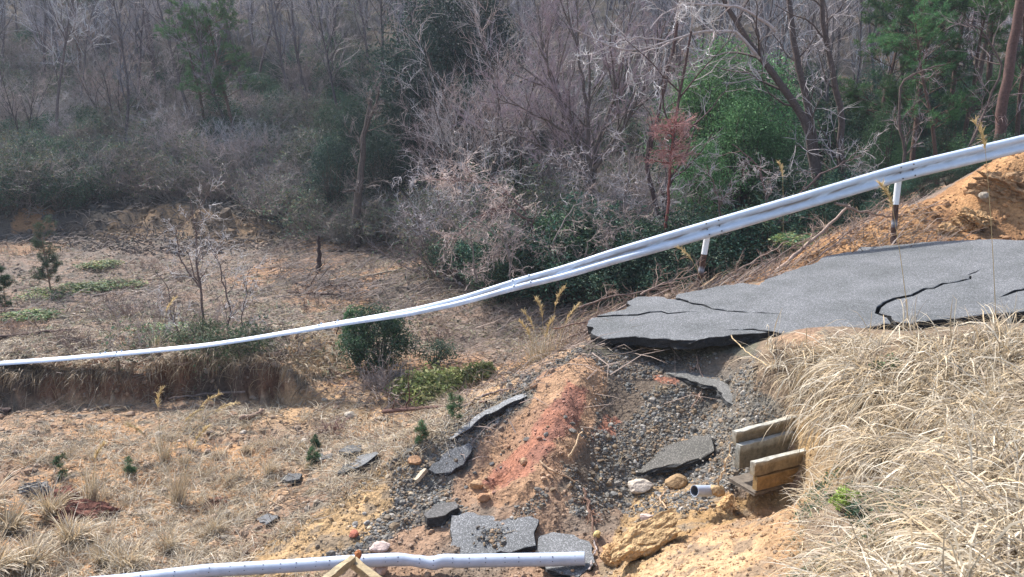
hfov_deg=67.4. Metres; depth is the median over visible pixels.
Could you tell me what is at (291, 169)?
bare shrub
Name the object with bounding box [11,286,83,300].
leafy plant
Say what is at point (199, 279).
bare tree
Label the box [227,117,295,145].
bare shrub
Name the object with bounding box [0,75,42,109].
bare shrub
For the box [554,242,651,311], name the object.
evergreen shrub
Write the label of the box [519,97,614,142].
bare shrub
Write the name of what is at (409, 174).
evergreen tree
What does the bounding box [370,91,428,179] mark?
evergreen tree
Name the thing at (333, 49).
bare shrub
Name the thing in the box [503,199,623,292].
evergreen shrub
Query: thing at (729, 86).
evergreen tree
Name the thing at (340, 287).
fallen branch
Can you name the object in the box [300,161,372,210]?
bare shrub
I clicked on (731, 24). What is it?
bare tree
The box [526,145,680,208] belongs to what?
bare shrub
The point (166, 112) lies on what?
bare shrub
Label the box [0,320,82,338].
fallen branch
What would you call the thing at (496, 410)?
asphalt fragment
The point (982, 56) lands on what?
pine tree
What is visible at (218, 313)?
bare shrub
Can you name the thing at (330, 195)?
evergreen tree
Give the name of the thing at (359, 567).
wooden plank
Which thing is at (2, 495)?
grass tuft
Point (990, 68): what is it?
pine tree
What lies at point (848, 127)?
evergreen shrub
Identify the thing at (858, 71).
bare tree
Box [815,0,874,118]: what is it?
bare tree
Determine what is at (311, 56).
bare shrub
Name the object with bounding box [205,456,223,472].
grass tuft
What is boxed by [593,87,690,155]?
bare shrub
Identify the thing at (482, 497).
rock
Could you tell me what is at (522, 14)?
bare tree
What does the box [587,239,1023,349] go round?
road
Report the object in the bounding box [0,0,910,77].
distant wood
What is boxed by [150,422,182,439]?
grass tuft
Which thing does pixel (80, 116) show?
evergreen shrub
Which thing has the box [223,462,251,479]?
grass tuft
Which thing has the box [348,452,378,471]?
asphalt fragment
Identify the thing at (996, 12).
pine tree
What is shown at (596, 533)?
rock
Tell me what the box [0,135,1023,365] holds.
guardrail
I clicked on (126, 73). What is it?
bare tree
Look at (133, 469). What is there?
pine sapling
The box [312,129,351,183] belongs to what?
evergreen tree
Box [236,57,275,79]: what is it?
evergreen shrub
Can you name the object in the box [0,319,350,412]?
turf fringe
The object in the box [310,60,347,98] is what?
evergreen shrub
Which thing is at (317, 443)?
pine sapling
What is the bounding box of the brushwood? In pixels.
[532,189,982,346]
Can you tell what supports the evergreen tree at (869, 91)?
on the ground at (554, 418)
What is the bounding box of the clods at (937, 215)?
[664,153,1023,298]
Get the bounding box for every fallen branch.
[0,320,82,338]
[0,407,11,413]
[155,391,244,403]
[276,257,365,289]
[287,279,369,296]
[322,259,396,283]
[327,231,403,257]
[382,367,487,417]
[444,277,463,287]
[460,375,515,408]
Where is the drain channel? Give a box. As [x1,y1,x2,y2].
[728,416,805,495]
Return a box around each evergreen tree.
[296,172,327,213]
[300,134,364,215]
[309,100,347,142]
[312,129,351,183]
[318,103,388,203]
[328,94,380,157]
[348,126,412,207]
[352,117,389,166]
[357,0,480,165]
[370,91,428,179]
[378,75,412,118]
[380,28,449,119]
[384,57,470,201]
[385,153,427,210]
[396,0,519,134]
[399,5,459,75]
[418,74,508,197]
[423,54,469,121]
[435,104,479,164]
[436,0,541,124]
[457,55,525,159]
[459,46,505,113]
[637,65,735,210]
[659,33,793,217]
[660,135,737,223]
[662,166,708,209]
[671,73,720,159]
[697,156,758,216]
[701,92,787,212]
[704,48,819,177]
[705,59,761,123]
[736,119,804,204]
[762,54,847,181]
[784,148,811,189]
[788,60,846,129]
[841,58,903,116]
[844,93,896,162]
[853,100,916,171]
[879,41,967,148]
[891,132,925,164]
[901,86,958,151]
[923,101,977,176]
[927,65,966,111]
[934,62,995,143]
[964,81,1023,142]
[969,52,1023,129]
[1007,103,1023,135]
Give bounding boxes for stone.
[11,450,23,454]
[126,411,134,415]
[136,509,148,515]
[243,524,251,530]
[276,495,284,503]
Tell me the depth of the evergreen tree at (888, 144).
25.39 m
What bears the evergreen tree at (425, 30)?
on the ground at (554, 418)
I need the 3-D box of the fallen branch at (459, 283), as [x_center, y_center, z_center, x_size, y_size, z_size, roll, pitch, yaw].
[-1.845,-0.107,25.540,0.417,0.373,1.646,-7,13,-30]
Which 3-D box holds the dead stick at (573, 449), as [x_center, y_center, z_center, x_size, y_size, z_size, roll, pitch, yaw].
[0.804,2.215,10.250,0.077,0.547,0.417,9,14,38]
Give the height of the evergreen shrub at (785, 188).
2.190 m
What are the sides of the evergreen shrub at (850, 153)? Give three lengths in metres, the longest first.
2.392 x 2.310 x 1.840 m
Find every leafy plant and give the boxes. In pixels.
[0,307,63,321]
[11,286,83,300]
[48,280,103,293]
[71,258,123,269]
[89,278,148,291]
[126,322,206,343]
[382,361,478,406]
[461,360,496,382]
[768,231,825,248]
[828,485,862,517]
[844,499,870,520]
[868,352,902,373]
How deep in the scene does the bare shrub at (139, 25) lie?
65.01 m
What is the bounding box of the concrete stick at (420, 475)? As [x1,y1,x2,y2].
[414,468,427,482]
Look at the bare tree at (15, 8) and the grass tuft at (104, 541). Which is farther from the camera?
the bare tree at (15, 8)
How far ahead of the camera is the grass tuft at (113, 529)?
10.71 m
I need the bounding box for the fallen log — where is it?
[239,409,264,420]
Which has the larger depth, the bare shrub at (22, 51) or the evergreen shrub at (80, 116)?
the bare shrub at (22, 51)
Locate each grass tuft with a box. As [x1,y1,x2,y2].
[0,461,36,523]
[0,489,43,536]
[0,525,38,576]
[1,522,74,576]
[7,448,38,467]
[9,417,20,426]
[9,473,85,520]
[10,513,42,536]
[23,444,59,460]
[35,418,58,433]
[39,500,115,552]
[49,538,83,560]
[56,512,89,528]
[57,436,81,456]
[60,411,79,424]
[67,529,141,569]
[76,463,100,480]
[76,464,91,476]
[76,538,109,558]
[78,419,99,434]
[78,440,118,501]
[81,441,101,454]
[81,450,105,461]
[89,541,114,565]
[91,515,119,537]
[91,535,113,547]
[93,531,164,572]
[99,480,126,497]
[111,494,133,510]
[120,416,137,426]
[121,486,140,501]
[123,385,239,461]
[140,295,176,354]
[144,436,166,450]
[145,424,210,507]
[145,515,196,556]
[148,475,168,487]
[149,457,176,474]
[150,422,167,433]
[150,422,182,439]
[170,453,190,464]
[171,451,193,462]
[173,539,200,561]
[178,513,204,530]
[179,434,201,448]
[184,481,212,505]
[186,460,217,476]
[188,403,210,420]
[189,522,212,538]
[192,505,234,536]
[195,523,220,539]
[200,491,227,517]
[205,451,217,460]
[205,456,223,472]
[207,469,227,485]
[210,439,233,456]
[221,468,242,485]
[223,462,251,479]
[225,481,246,492]
[226,466,249,478]
[226,537,251,556]
[228,510,245,520]
[234,417,257,429]
[238,435,261,452]
[243,429,277,445]
[250,439,269,453]
[255,449,287,474]
[257,432,287,447]
[271,429,297,446]
[274,513,303,536]
[292,432,309,448]
[294,412,308,422]
[299,450,319,470]
[304,481,320,493]
[514,285,580,371]
[645,378,669,391]
[674,246,726,288]
[775,159,783,259]
[875,178,923,328]
[967,115,1010,322]
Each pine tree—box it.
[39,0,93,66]
[127,0,151,69]
[152,2,225,118]
[164,0,254,136]
[829,0,946,158]
[857,0,981,189]
[864,0,981,187]
[867,0,968,180]
[925,0,1022,174]
[943,8,970,142]
[966,23,989,144]
[977,0,1023,136]
[980,2,996,142]
[983,0,1023,141]
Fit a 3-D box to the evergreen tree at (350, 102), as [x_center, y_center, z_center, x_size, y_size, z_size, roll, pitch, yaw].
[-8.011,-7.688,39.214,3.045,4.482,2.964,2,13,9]
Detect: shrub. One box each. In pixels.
[0,12,23,42]
[0,28,33,50]
[0,32,42,77]
[0,33,47,73]
[0,59,29,91]
[0,70,66,109]
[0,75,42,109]
[0,80,54,126]
[0,86,33,116]
[0,107,53,134]
[0,117,29,141]
[0,120,55,148]
[0,128,64,157]
[0,129,88,184]
[0,135,62,157]
[0,143,87,204]
[0,151,52,191]
[0,151,62,209]
[0,152,80,217]
[0,167,41,214]
[0,294,37,316]
[0,309,37,328]
[0,314,59,333]
[1,43,90,77]
[1,97,82,134]
[1,330,37,342]
[5,34,65,71]
[6,42,86,84]
[6,140,60,166]
[7,67,73,92]
[8,320,88,347]
[9,29,37,48]
[10,25,48,50]
[10,69,91,111]
[10,128,56,150]
[11,245,36,255]
[11,289,79,310]
[14,135,56,163]
[17,92,75,124]
[19,4,89,34]
[19,86,113,129]
[21,35,102,57]
[21,125,63,145]
[22,56,96,82]
[22,111,69,139]
[24,62,111,92]
[24,76,101,111]
[25,54,109,85]
[27,127,121,170]
[27,149,52,171]
[32,145,141,195]
[32,164,89,212]
[33,325,104,356]
[34,144,105,185]
[36,86,79,114]
[37,46,75,72]
[37,114,125,152]
[38,35,130,66]
[40,115,113,144]
[41,76,106,103]
[43,133,91,160]
[45,74,74,89]
[45,79,126,116]
[45,140,140,198]
[46,62,75,85]
[47,4,125,45]
[50,125,146,161]
[50,473,98,490]
[51,143,169,200]
[51,150,96,183]
[52,104,143,141]
[54,60,174,102]
[54,330,109,355]
[59,9,117,41]
[60,14,117,47]
[60,47,137,79]
[60,103,103,127]
[61,70,161,110]
[62,78,119,107]
[63,93,116,114]
[66,121,194,172]
[66,290,126,308]
[67,106,111,124]
[68,37,110,62]
[69,163,122,202]
[76,89,135,124]
[76,114,113,144]
[81,157,126,196]
[81,292,176,319]
[83,120,142,144]
[83,139,193,197]
[89,94,159,124]
[89,311,188,386]
[91,45,123,71]
[91,105,156,128]
[92,139,127,159]
[94,19,164,56]
[94,124,163,158]
[97,160,182,201]
[97,310,148,334]
[99,320,145,333]
[100,276,148,291]
[100,325,164,348]
[106,80,173,110]
[107,304,159,320]
[109,99,210,149]
[109,106,186,144]
[112,255,176,272]
[117,99,224,140]
[117,484,158,508]
[118,89,156,119]
[119,319,171,343]
[121,14,162,35]
[121,245,151,256]
[122,92,223,130]
[123,108,210,141]
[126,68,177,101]
[127,117,227,164]
[128,138,192,169]
[129,45,198,82]
[129,119,223,165]
[130,133,249,191]
[130,159,210,201]
[132,15,207,57]
[133,34,165,57]
[133,83,181,112]
[137,118,167,142]
[141,150,231,195]
[142,314,188,325]
[143,36,221,75]
[143,296,197,317]
[145,74,205,103]
[149,285,194,299]
[150,289,272,365]
[152,87,189,112]
[154,265,201,283]
[155,80,206,103]
[156,288,203,305]
[157,78,270,110]
[158,42,224,76]
[163,307,240,325]
[165,92,240,124]
[166,316,275,388]
[168,311,229,346]
[170,127,286,172]
[173,78,262,111]
[173,170,245,201]
[176,94,217,123]
[180,69,197,81]
[181,140,262,190]
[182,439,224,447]
[186,6,242,41]
[188,91,258,122]
[188,102,227,125]
[189,113,292,153]
[190,61,255,88]
[190,158,273,200]
[191,92,251,138]
[193,121,220,143]
[195,116,228,141]
[196,26,243,61]
[196,128,303,176]
[197,59,216,80]
[201,86,273,124]
[203,153,235,178]
[206,16,276,51]
[206,124,300,173]
[208,114,302,159]
[212,40,248,68]
[212,118,239,141]
[212,146,296,190]
[214,293,259,311]
[215,31,285,74]
[215,49,252,75]
[218,159,315,216]
[220,96,307,138]
[225,124,308,170]
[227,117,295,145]
[228,68,264,98]
[230,314,304,357]
[231,162,320,220]
[233,18,275,50]
[235,155,326,202]
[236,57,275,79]
[237,102,288,130]
[238,155,292,187]
[240,34,281,69]
[243,70,289,105]
[243,85,307,116]
[244,16,322,67]
[244,318,326,355]
[246,163,303,200]
[247,77,271,104]
[248,114,353,170]
[249,80,348,137]
[250,164,321,204]
[250,173,375,241]
[252,144,344,203]
[255,330,326,358]
[256,62,282,85]
[256,128,356,180]
[257,29,305,55]
[258,83,290,106]
[259,51,280,72]
[260,240,298,256]
[261,40,336,91]
[261,87,356,138]
[261,133,348,171]
[266,140,368,195]
[266,294,340,311]
[269,39,328,74]
[274,22,356,63]
[275,44,310,79]
[276,281,313,295]
[277,62,314,88]
[278,130,348,171]
[283,115,334,139]
[283,169,313,187]
[289,37,361,82]
[289,181,362,209]
[290,0,379,32]
[290,43,338,68]
[297,200,389,246]
[299,114,377,140]
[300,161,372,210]
[300,292,330,301]
[300,415,362,442]
[301,199,351,231]
[306,276,354,291]
[310,45,379,95]
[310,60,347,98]
[311,33,350,58]
[311,85,356,120]
[311,155,437,213]
[312,35,363,66]
[313,206,392,246]
[314,296,360,310]
[319,73,348,98]
[324,32,368,52]
[326,7,379,39]
[329,192,415,245]
[329,348,423,403]
[333,48,384,79]
[333,188,410,237]
[334,304,375,367]
[337,58,376,98]
[338,37,405,66]
[338,302,422,372]
[339,41,387,61]
[341,255,393,270]
[345,69,390,113]
[347,136,442,189]
[351,61,396,92]
[352,110,405,145]
[352,186,450,251]
[353,32,440,81]
[355,82,391,121]
[356,182,528,281]
[360,56,420,76]
[362,186,424,230]
[362,214,416,243]
[364,160,452,209]
[366,165,476,231]
[371,176,534,248]
[387,191,456,228]
[390,117,547,263]
[395,197,451,242]
[396,147,571,235]
[398,177,556,264]
[405,130,554,172]
[408,324,466,349]
[412,336,464,366]
[414,140,569,295]
[417,284,460,299]
[422,237,487,283]
[423,311,454,328]
[429,217,516,288]
[433,151,547,197]
[434,177,580,264]
[437,178,656,287]
[452,221,544,296]
[452,304,485,318]
[463,310,503,331]
[464,252,533,303]
[467,205,582,301]
[468,180,550,218]
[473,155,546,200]
[474,294,524,309]
[475,137,571,195]
[478,118,619,176]
[478,158,651,224]
[489,226,576,294]
[492,138,613,204]
[494,297,532,310]
[495,183,593,243]
[501,308,525,322]
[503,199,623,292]
[504,187,576,224]
[505,212,615,282]
[507,235,609,307]
[507,320,534,335]
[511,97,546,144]
[516,157,608,195]
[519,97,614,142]
[523,192,566,216]
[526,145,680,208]
[526,158,616,181]
[527,52,613,102]
[531,83,627,124]
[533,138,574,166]
[533,149,662,210]
[535,53,666,111]
[535,147,640,180]
[541,107,685,249]
[541,211,636,291]
[543,93,661,161]
[543,107,641,169]
[543,171,595,202]
[549,191,664,269]
[553,170,604,196]
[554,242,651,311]
[555,142,675,208]
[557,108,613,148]
[559,178,609,201]
[559,192,659,225]
[563,152,748,233]
[563,172,705,234]
[565,201,669,289]
[568,116,667,172]
[575,62,611,86]
[580,163,716,226]
[583,90,650,128]
[583,214,691,296]
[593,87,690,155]
[603,97,714,169]
[604,79,682,115]
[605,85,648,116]
[605,135,700,190]
[606,65,643,84]
[613,158,709,211]
[614,96,701,152]
[615,211,732,292]
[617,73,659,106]
[618,180,687,226]
[627,200,754,284]
[630,246,706,296]
[649,127,735,212]
[657,209,777,282]
[663,237,753,291]
[679,124,889,246]
[686,199,802,276]
[702,125,832,206]
[716,193,822,269]
[746,159,838,220]
[761,190,851,255]
[779,224,818,253]
[781,93,901,178]
[791,174,876,233]
[792,95,938,167]
[800,157,878,212]
[804,165,904,216]
[805,202,866,234]
[816,180,887,226]
[824,150,883,173]
[826,120,899,171]
[832,161,883,206]
[847,183,907,212]
[856,199,888,220]
[879,178,925,206]
[902,173,945,197]
[907,136,955,178]
[932,124,1022,172]
[933,166,969,185]
[950,142,994,177]
[978,131,1017,163]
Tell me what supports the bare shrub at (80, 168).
on the ground at (554, 418)
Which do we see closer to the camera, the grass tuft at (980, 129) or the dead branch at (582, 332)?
the grass tuft at (980, 129)
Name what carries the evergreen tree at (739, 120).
on the ground at (554, 418)
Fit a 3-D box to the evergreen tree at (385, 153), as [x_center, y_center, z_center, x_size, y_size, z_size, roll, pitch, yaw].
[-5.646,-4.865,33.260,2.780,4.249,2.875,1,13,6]
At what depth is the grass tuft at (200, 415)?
14.93 m
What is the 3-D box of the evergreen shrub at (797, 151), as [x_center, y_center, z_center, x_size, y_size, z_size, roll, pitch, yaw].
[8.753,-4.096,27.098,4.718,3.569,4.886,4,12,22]
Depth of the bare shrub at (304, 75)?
51.83 m
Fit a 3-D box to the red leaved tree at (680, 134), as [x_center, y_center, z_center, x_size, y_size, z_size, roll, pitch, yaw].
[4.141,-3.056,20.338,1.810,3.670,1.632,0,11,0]
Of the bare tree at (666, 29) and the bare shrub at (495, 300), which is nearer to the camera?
the bare shrub at (495, 300)
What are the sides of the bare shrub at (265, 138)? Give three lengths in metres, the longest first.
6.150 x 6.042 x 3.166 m
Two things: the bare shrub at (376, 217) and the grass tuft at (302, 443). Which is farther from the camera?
the bare shrub at (376, 217)
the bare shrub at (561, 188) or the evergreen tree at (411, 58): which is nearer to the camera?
the bare shrub at (561, 188)
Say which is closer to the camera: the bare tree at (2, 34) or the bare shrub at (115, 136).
the bare shrub at (115, 136)
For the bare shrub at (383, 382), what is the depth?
16.12 m
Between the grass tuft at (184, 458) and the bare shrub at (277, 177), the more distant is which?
the bare shrub at (277, 177)
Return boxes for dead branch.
[552,291,630,328]
[558,304,612,341]
[575,285,675,342]
[578,250,688,308]
[639,253,708,295]
[718,241,788,281]
[750,225,822,275]
[768,205,858,270]
[804,207,873,261]
[819,195,900,256]
[834,198,906,231]
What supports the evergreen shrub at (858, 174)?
on the ground at (554, 418)
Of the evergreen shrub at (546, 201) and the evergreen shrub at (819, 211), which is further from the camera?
the evergreen shrub at (546, 201)
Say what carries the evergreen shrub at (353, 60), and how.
on the ground at (554, 418)
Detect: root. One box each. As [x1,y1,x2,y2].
[539,460,576,481]
[575,488,603,545]
[588,540,597,570]
[659,486,671,509]
[690,356,703,405]
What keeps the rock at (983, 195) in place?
on the ground at (554, 418)
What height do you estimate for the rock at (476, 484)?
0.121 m
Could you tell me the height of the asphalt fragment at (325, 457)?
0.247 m
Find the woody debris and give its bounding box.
[0,225,718,469]
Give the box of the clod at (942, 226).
[935,221,962,236]
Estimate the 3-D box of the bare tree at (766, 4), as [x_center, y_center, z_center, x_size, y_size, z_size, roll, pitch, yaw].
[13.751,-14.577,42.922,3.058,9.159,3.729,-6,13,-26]
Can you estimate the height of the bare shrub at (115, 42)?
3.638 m
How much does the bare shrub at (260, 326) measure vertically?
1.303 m
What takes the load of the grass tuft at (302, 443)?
on the ground at (554, 418)
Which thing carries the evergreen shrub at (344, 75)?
on the ground at (554, 418)
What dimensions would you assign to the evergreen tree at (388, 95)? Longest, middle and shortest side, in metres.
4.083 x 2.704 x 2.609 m
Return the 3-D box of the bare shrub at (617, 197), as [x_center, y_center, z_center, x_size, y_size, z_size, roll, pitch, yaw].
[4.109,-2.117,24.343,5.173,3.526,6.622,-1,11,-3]
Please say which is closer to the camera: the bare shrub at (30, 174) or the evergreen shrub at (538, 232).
the evergreen shrub at (538, 232)
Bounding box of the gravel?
[321,342,785,573]
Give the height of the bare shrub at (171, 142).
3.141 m
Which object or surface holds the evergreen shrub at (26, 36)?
on the ground at (554, 418)
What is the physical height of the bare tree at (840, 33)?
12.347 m
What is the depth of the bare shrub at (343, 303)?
22.50 m
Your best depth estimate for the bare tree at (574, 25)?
48.85 m
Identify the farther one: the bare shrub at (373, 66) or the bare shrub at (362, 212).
the bare shrub at (373, 66)
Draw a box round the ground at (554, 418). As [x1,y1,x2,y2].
[0,0,1023,576]
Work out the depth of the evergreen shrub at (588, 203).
22.88 m
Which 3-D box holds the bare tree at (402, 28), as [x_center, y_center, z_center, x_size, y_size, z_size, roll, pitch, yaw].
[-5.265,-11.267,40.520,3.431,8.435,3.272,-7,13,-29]
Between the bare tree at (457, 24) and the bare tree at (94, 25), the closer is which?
the bare tree at (457, 24)
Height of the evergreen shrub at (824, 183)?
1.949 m
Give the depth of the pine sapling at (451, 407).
11.21 m
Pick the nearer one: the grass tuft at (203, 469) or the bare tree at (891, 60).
the grass tuft at (203, 469)
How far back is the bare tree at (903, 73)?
31.15 m
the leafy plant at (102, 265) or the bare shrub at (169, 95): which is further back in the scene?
the bare shrub at (169, 95)
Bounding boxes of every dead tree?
[315,236,321,270]
[341,70,403,248]
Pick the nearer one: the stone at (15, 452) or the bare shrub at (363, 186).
the stone at (15, 452)
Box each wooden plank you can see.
[322,555,355,576]
[350,557,381,576]
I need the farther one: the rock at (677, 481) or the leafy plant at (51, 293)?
the leafy plant at (51, 293)
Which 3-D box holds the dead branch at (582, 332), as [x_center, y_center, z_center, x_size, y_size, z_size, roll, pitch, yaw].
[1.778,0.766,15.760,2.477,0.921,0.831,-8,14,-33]
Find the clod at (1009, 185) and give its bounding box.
[965,170,1023,204]
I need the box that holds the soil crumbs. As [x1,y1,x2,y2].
[255,351,831,576]
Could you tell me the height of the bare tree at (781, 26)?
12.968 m
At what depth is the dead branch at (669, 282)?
15.61 m
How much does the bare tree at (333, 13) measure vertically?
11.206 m
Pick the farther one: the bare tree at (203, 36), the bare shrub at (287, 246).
the bare tree at (203, 36)
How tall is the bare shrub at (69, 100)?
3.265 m
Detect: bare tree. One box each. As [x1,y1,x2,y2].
[0,0,10,69]
[0,0,31,97]
[0,21,70,139]
[2,0,99,135]
[13,0,18,35]
[15,0,87,75]
[18,0,104,88]
[18,1,71,50]
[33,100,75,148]
[44,2,173,131]
[51,0,121,112]
[62,0,122,78]
[74,0,150,148]
[85,2,99,58]
[103,0,182,121]
[104,0,172,96]
[105,0,137,58]
[108,0,114,42]
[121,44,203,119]
[124,0,167,86]
[127,0,206,123]
[148,164,270,335]
[160,0,261,131]
[174,0,225,83]
[175,0,185,56]
[180,0,208,59]
[186,0,258,100]
[190,0,248,98]
[231,69,298,137]
[238,0,304,106]
[240,0,269,71]
[244,0,300,91]
[262,0,303,89]
[265,0,312,100]
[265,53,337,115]
[272,0,322,34]
[273,0,285,39]
[282,0,362,121]
[299,1,314,36]
[320,0,387,79]
[321,0,356,81]
[331,0,338,47]
[356,0,412,83]
[363,0,401,40]
[365,0,367,27]
[379,0,428,88]
[379,0,587,214]
[380,60,521,200]
[384,0,432,50]
[387,0,609,208]
[392,0,434,73]
[413,0,502,82]
[446,0,676,182]
[447,0,711,212]
[467,0,542,149]
[481,0,542,93]
[508,0,535,67]
[510,0,556,92]
[531,0,608,153]
[553,0,607,108]
[554,4,558,33]
[572,0,863,205]
[574,1,582,61]
[578,0,605,66]
[591,0,649,78]
[604,0,608,30]
[607,0,664,127]
[621,0,644,63]
[621,0,691,107]
[624,0,673,84]
[625,0,750,219]
[641,0,714,111]
[645,0,706,166]
[647,0,670,57]
[655,0,689,83]
[663,0,736,126]
[689,0,759,57]
[697,0,754,49]
[706,0,805,159]
[713,7,723,57]
[719,0,750,93]
[727,1,844,101]
[735,0,799,106]
[746,0,827,134]
[747,0,785,97]
[753,0,853,123]
[761,0,786,62]
[793,0,875,162]
[796,0,857,121]
[802,0,830,49]
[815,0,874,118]
[827,0,855,66]
[829,0,866,79]
[832,0,843,72]
[838,0,874,144]
[851,0,895,96]
[854,4,937,92]
[865,4,929,142]
[886,0,1014,190]
[898,9,945,125]
[930,8,957,99]
[945,4,1011,93]
[947,16,1022,68]
[958,12,984,95]
[968,12,974,70]
[1007,18,1022,112]
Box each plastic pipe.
[93,551,584,576]
[690,485,713,496]
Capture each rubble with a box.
[0,191,321,258]
[0,240,643,576]
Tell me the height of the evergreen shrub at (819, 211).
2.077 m
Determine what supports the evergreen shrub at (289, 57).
on the ground at (554, 418)
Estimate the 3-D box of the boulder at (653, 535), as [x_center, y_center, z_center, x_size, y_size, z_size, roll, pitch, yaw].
[1.427,2.701,8.276,1.047,0.412,0.382,-8,14,-36]
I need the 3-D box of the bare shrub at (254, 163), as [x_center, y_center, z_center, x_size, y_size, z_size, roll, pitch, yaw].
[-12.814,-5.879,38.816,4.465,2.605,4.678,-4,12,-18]
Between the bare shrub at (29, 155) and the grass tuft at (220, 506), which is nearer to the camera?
the grass tuft at (220, 506)
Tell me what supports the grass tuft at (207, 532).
on the ground at (554, 418)
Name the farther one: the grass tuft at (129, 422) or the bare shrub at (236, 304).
the bare shrub at (236, 304)
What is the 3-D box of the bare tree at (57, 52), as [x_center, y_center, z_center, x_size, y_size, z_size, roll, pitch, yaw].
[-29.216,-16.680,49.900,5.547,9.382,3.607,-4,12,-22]
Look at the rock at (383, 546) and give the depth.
9.20 m
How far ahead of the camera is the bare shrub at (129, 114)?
46.60 m
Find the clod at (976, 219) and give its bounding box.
[950,207,995,231]
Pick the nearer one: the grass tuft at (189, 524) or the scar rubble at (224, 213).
the grass tuft at (189, 524)
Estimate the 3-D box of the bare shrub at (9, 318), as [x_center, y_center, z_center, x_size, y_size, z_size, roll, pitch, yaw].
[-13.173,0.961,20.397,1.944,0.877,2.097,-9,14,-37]
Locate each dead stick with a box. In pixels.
[568,431,582,457]
[712,442,732,484]
[731,335,765,364]
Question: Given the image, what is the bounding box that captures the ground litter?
[0,218,722,576]
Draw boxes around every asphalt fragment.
[255,514,279,528]
[280,473,303,484]
[314,453,332,464]
[337,463,351,476]
[339,445,361,458]
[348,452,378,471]
[424,501,459,526]
[429,443,472,476]
[449,394,526,441]
[450,512,538,553]
[535,532,594,576]
[637,434,714,476]
[666,371,732,407]
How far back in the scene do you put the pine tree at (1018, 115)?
25.88 m
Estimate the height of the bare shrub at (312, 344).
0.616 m
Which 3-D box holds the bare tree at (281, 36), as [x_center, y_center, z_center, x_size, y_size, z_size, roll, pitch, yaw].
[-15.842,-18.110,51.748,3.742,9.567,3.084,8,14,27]
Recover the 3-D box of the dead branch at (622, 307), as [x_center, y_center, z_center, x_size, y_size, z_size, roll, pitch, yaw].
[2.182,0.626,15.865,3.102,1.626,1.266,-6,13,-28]
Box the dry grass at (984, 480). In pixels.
[725,295,1023,576]
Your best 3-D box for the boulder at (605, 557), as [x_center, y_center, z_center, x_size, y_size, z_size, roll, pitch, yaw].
[1.120,2.979,8.537,0.245,0.268,0.271,-4,12,-18]
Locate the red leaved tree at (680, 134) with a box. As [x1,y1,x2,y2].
[636,103,702,232]
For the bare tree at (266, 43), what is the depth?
50.41 m
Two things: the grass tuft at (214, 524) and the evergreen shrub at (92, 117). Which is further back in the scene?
the evergreen shrub at (92, 117)
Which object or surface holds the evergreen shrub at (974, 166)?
on the ground at (554, 418)
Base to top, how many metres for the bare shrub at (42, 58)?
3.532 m
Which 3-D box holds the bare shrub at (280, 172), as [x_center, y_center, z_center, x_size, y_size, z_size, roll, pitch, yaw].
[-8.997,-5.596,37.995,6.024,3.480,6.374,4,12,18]
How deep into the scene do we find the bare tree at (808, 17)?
49.85 m
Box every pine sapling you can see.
[0,263,17,307]
[28,215,63,289]
[49,453,70,479]
[122,455,136,476]
[304,446,321,468]
[309,433,323,451]
[413,418,430,444]
[445,392,464,425]
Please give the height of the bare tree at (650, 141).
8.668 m
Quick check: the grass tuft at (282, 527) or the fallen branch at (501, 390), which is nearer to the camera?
the grass tuft at (282, 527)
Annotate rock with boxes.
[344,411,356,417]
[349,529,358,537]
[354,550,361,558]
[369,540,389,552]
[374,567,387,575]
[408,455,421,464]
[469,480,482,488]
[477,493,489,501]
[520,457,527,465]
[593,530,600,537]
[628,479,651,493]
[640,513,652,520]
[665,474,687,489]
[711,485,724,496]
[978,192,988,198]
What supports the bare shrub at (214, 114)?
on the ground at (554, 418)
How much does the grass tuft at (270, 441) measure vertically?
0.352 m
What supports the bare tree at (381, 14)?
on the ground at (554, 418)
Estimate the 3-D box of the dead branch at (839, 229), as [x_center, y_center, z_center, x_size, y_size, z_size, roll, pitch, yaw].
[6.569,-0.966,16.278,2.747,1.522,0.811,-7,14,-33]
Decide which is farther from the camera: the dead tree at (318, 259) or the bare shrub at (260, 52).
the bare shrub at (260, 52)
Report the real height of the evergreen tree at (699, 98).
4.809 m
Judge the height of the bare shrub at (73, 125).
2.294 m
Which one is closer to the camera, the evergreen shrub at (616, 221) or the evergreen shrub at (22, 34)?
the evergreen shrub at (616, 221)
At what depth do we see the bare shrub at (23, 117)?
45.09 m
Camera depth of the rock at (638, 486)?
10.30 m
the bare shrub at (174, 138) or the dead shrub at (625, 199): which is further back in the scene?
the bare shrub at (174, 138)
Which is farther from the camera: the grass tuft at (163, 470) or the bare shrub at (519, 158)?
the bare shrub at (519, 158)
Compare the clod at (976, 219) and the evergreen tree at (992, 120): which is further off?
the evergreen tree at (992, 120)
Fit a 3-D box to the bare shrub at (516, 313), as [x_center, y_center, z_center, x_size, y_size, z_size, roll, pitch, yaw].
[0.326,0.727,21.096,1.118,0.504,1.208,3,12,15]
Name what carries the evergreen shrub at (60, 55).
on the ground at (554, 418)
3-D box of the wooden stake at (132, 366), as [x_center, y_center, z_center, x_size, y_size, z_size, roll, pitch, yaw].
[-8.112,1.875,16.267,0.315,0.698,0.099,-2,12,-10]
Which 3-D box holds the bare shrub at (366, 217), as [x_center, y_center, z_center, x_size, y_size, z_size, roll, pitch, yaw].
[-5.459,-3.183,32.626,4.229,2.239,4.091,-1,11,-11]
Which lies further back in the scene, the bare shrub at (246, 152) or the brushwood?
the bare shrub at (246, 152)
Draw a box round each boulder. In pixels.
[19,481,52,496]
[44,485,77,503]
[49,498,122,524]
[203,496,229,511]
[599,542,621,567]
[609,507,680,562]
[716,491,737,511]
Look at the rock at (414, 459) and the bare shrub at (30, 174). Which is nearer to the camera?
the rock at (414, 459)
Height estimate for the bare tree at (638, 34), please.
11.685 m

